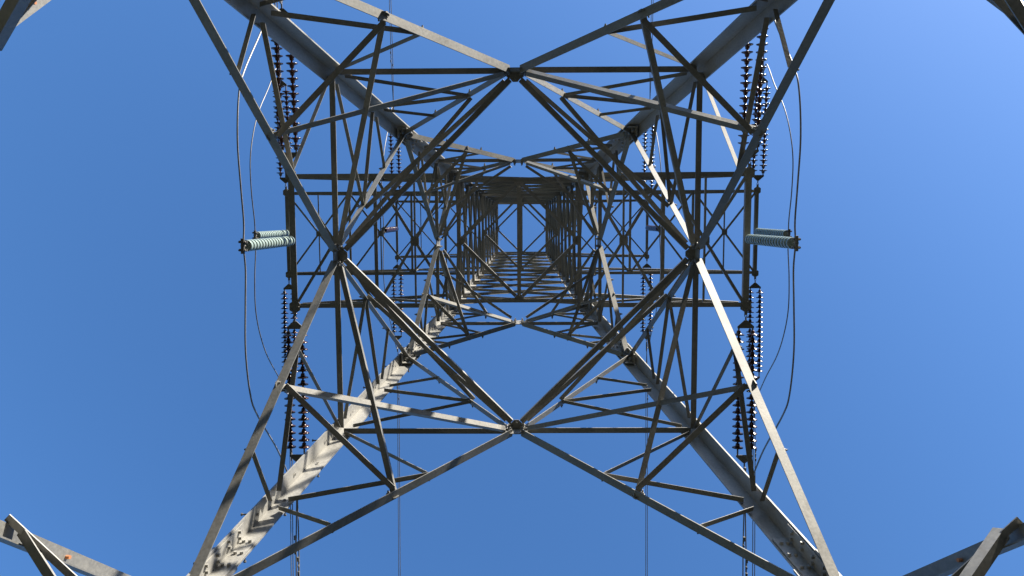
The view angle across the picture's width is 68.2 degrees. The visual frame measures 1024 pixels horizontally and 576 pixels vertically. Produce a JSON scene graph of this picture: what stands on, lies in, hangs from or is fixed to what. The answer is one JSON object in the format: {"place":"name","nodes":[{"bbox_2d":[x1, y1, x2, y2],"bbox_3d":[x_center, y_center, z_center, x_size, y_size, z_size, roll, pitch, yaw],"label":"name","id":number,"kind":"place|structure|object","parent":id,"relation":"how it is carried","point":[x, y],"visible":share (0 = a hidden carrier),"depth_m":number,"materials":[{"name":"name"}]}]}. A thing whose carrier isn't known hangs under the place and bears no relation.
{"place":"outdoors","nodes":[
{"label":"outdoors","id":0,"kind":"place"},
{"bbox_2d":[0,0,1023,575],"label":"sky","id":1,"kind":"structure","parent":0,"point":[128,418],"materials":[{"name":"blue"}]},
{"label":"ground","id":2,"kind":"structure","parent":0,"visible":0},
{"bbox_2d":[0,0,1023,575],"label":"transmission tower","id":3,"kind":"structure","parent":2,"relation":"on","point":[268,510],"depth_m":9.94,"materials":[{"name":"metal"}]},
{"bbox_2d":[238,236,294,253],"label":"jumper insulator","id":4,"kind":"object","parent":3,"relation":"hanging from","point":[260,244],"visible":1,"depth_m":13.71,"materials":[{"name":"ceramic"}]},
{"bbox_2d":[236,30,286,471],"bbox_3d":[-4.534,-0.803,13.963,0.031,2.509,9.841,0,-85,1],"label":"jumper cable","id":5,"kind":"object","parent":4,"relation":"attached to","point":[247,62],"visible":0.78,"depth_m":12.88,"materials":[{"name":"metal"}]},
{"bbox_2d":[252,230,288,238],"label":"jumper insulator","id":6,"kind":"object","parent":3,"relation":"hanging from","point":[268,234],"visible":0.98,"depth_m":20.73,"materials":[{"name":"ceramic"}]},
{"bbox_2d":[250,68,288,394],"bbox_3d":[-6.717,-1.459,20.921,0.031,2.606,9.524,0,-85,1],"label":"jumper cable","id":7,"kind":"object","parent":6,"relation":"hanging from","point":[255,230],"visible":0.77,"depth_m":19.80,"materials":[{"name":"metal"}]},
{"bbox_2d":[272,65,292,187],"bbox_3d":[-6.702,-4.724,22.130,0.511,0.355,3.580,0,-84,0],"label":"tension insulator","id":8,"kind":"object","parent":3,"relation":"attached to","point":[280,168],"visible":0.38,"depth_m":22.03,"materials":[{"name":"ceramic"}]},
{"bbox_2d":[270,1,300,158],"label":"tension insulator","id":9,"kind":"object","parent":3,"relation":"attached to","point":[292,79],"visible":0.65,"depth_m":15.08,"materials":[{"name":"ceramic"}]},
{"bbox_2d":[281,279,298,379],"bbox_3d":[-6.681,1.516,22.729,0.511,0.355,3.580,0,-85,1],"label":"tension insulator","id":10,"kind":"object","parent":3,"relation":"attached to","point":[284,293],"visible":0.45,"depth_m":22.65,"materials":[{"name":"ceramic"}]},
{"bbox_2d":[289,414,293,575],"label":"power line","id":11,"kind":"object","parent":10,"relation":"attached to","point":[291,459],"visible":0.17,"depth_m":22.85,"materials":[{"name":"metal"}]},
{"bbox_2d":[283,314,309,461],"bbox_3d":[-4.488,2.321,15.751,0.511,0.355,3.580,0,-84,1],"label":"tension insulator","id":12,"kind":"object","parent":3,"relation":"attached to","point":[294,324],"visible":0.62,"depth_m":15.68,"materials":[{"name":"ceramic"}]},
{"bbox_2d":[294,500,299,575],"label":"power line","id":13,"kind":"object","parent":12,"relation":"attached to","point":[298,557],"visible":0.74,"depth_m":15.79,"materials":[{"name":"metal"}]},
{"bbox_2d":[381,226,398,233],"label":"jumper insulator","id":14,"kind":"object","parent":3,"relation":"hanging from","point":[391,229],"visible":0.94,"depth_m":27.67,"materials":[{"name":"ceramic"}]},
{"bbox_2d":[381,107,397,348],"bbox_3d":[-4.521,-2.129,27.817,0.031,2.680,9.300,0,-85,1],"label":"jumper cable","id":15,"kind":"object","parent":14,"relation":"hanging from","point":[383,239],"visible":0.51,"depth_m":26.73,"materials":[{"name":"metal"}]},
{"bbox_2d":[388,107,401,190],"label":"tension insulator","id":16,"kind":"object","parent":3,"relation":"attached to","point":[398,159],"visible":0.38,"depth_m":29.06,"materials":[{"name":"ceramic"}]},
{"bbox_2d":[389,0,393,99],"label":"power line","id":17,"kind":"object","parent":16,"relation":"attached to","point":[391,60],"visible":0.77,"depth_m":28.45,"materials":[{"name":"metal"}]},
{"bbox_2d":[391,263,403,351],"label":"tension insulator","id":18,"kind":"object","parent":3,"relation":"attached to","point":[393,294],"visible":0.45,"depth_m":29.58,"materials":[{"name":"ceramic"}]},
{"bbox_2d":[397,386,400,575],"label":"power line","id":19,"kind":"object","parent":18,"relation":"attached to","point":[399,487],"visible":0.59,"depth_m":29.82,"materials":[{"name":"metal"}]},
{"bbox_2d":[640,260,652,350],"bbox_3d":[5.255,0.686,29.497,0.511,0.355,3.580,0,-84,1],"label":"tension insulator","id":20,"kind":"object","parent":3,"relation":"attached to","point":[643,289],"visible":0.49,"depth_m":29.43,"materials":[{"name":"ceramic"}]},
{"bbox_2d":[645,351,647,575],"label":"power line","id":21,"kind":"object","parent":20,"relation":"attached to","point":[645,504],"visible":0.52,"depth_m":29.67,"materials":[{"name":"metal"}]},
{"bbox_2d":[642,126,655,189],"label":"tension insulator","id":22,"kind":"object","parent":3,"relation":"attached to","point":[645,150],"visible":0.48,"depth_m":28.86,"materials":[{"name":"ceramic"}]},
{"bbox_2d":[650,0,653,96],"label":"power line","id":23,"kind":"object","parent":22,"relation":"attached to","point":[652,41],"visible":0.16,"depth_m":28.22,"materials":[{"name":"metal"}]},
{"bbox_2d":[645,225,660,232],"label":"jumper insulator","id":24,"kind":"object","parent":3,"relation":"hanging from","point":[650,228],"visible":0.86,"depth_m":27.64,"materials":[{"name":"ceramic"}]},
{"bbox_2d":[647,124,661,348],"bbox_3d":[5.218,-2.156,27.651,0.031,2.680,9.300,0,-85,1],"label":"jumper cable","id":25,"kind":"object","parent":24,"relation":"attached to","point":[659,224],"visible":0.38,"depth_m":26.82,"materials":[{"name":"metal"}]},
{"bbox_2d":[732,313,757,471],"bbox_3d":[4.802,2.296,15.586,0.511,0.355,3.580,0,-85,0],"label":"tension insulator","id":26,"kind":"object","parent":3,"relation":"attached to","point":[745,323],"visible":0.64,"depth_m":15.52,"materials":[{"name":"ceramic"}]},
{"bbox_2d":[742,513,747,575],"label":"power line","id":27,"kind":"object","parent":26,"relation":"attached to","point":[745,547],"visible":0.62,"depth_m":15.63,"materials":[{"name":"metal"}]},
{"bbox_2d":[738,28,768,165],"bbox_3d":[4.775,-4.232,14.951,0.511,0.355,3.580,0,-84,1],"label":"tension insulator","id":28,"kind":"object","parent":3,"relation":"attached to","point":[746,76],"visible":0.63,"depth_m":14.93,"materials":[{"name":"ceramic"}]},
{"bbox_2d":[746,277,763,380],"bbox_3d":[7.216,1.479,22.488,0.511,0.355,3.580,0,-85,-1],"label":"tension insulator","id":29,"kind":"object","parent":3,"relation":"attached to","point":[759,316],"visible":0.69,"depth_m":22.42,"materials":[{"name":"ceramic"}]},
{"bbox_2d":[752,402,756,575],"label":"power line","id":30,"kind":"object","parent":29,"relation":"attached to","point":[755,480],"visible":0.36,"depth_m":22.61,"materials":[{"name":"metal"}]},
{"bbox_2d":[751,63,770,185],"bbox_3d":[7.195,-4.764,21.911,0.511,0.355,3.580,0,-85,0],"label":"tension insulator","id":31,"kind":"object","parent":3,"relation":"attached to","point":[764,150],"visible":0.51,"depth_m":21.89,"materials":[{"name":"ceramic"}]},
{"bbox_2d":[745,234,800,250],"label":"jumper insulator","id":32,"kind":"object","parent":3,"relation":"hanging from","point":[778,241],"visible":1,"depth_m":13.53,"materials":[{"name":"ceramic"}]},
{"bbox_2d":[746,20,801,473],"bbox_3d":[4.765,-0.828,13.805,0.031,2.509,9.841,0,-85,1],"label":"jumper cable","id":33,"kind":"object","parent":32,"relation":"hanging from","point":[784,411],"visible":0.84,"depth_m":12.72,"materials":[{"name":"metal"}]},
{"bbox_2d":[755,228,791,236],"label":"jumper insulator","id":34,"kind":"object","parent":3,"relation":"hanging from","point":[772,232],"visible":0.89,"depth_m":20.61,"materials":[{"name":"ceramic"}]},
{"bbox_2d":[759,64,793,390],"bbox_3d":[7.181,-1.497,20.683,0.031,2.606,9.524,0,-85,1],"label":"jumper cable","id":35,"kind":"object","parent":34,"relation":"attached to","point":[788,228],"visible":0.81,"depth_m":19.56,"materials":[{"name":"metal"}]}
]}

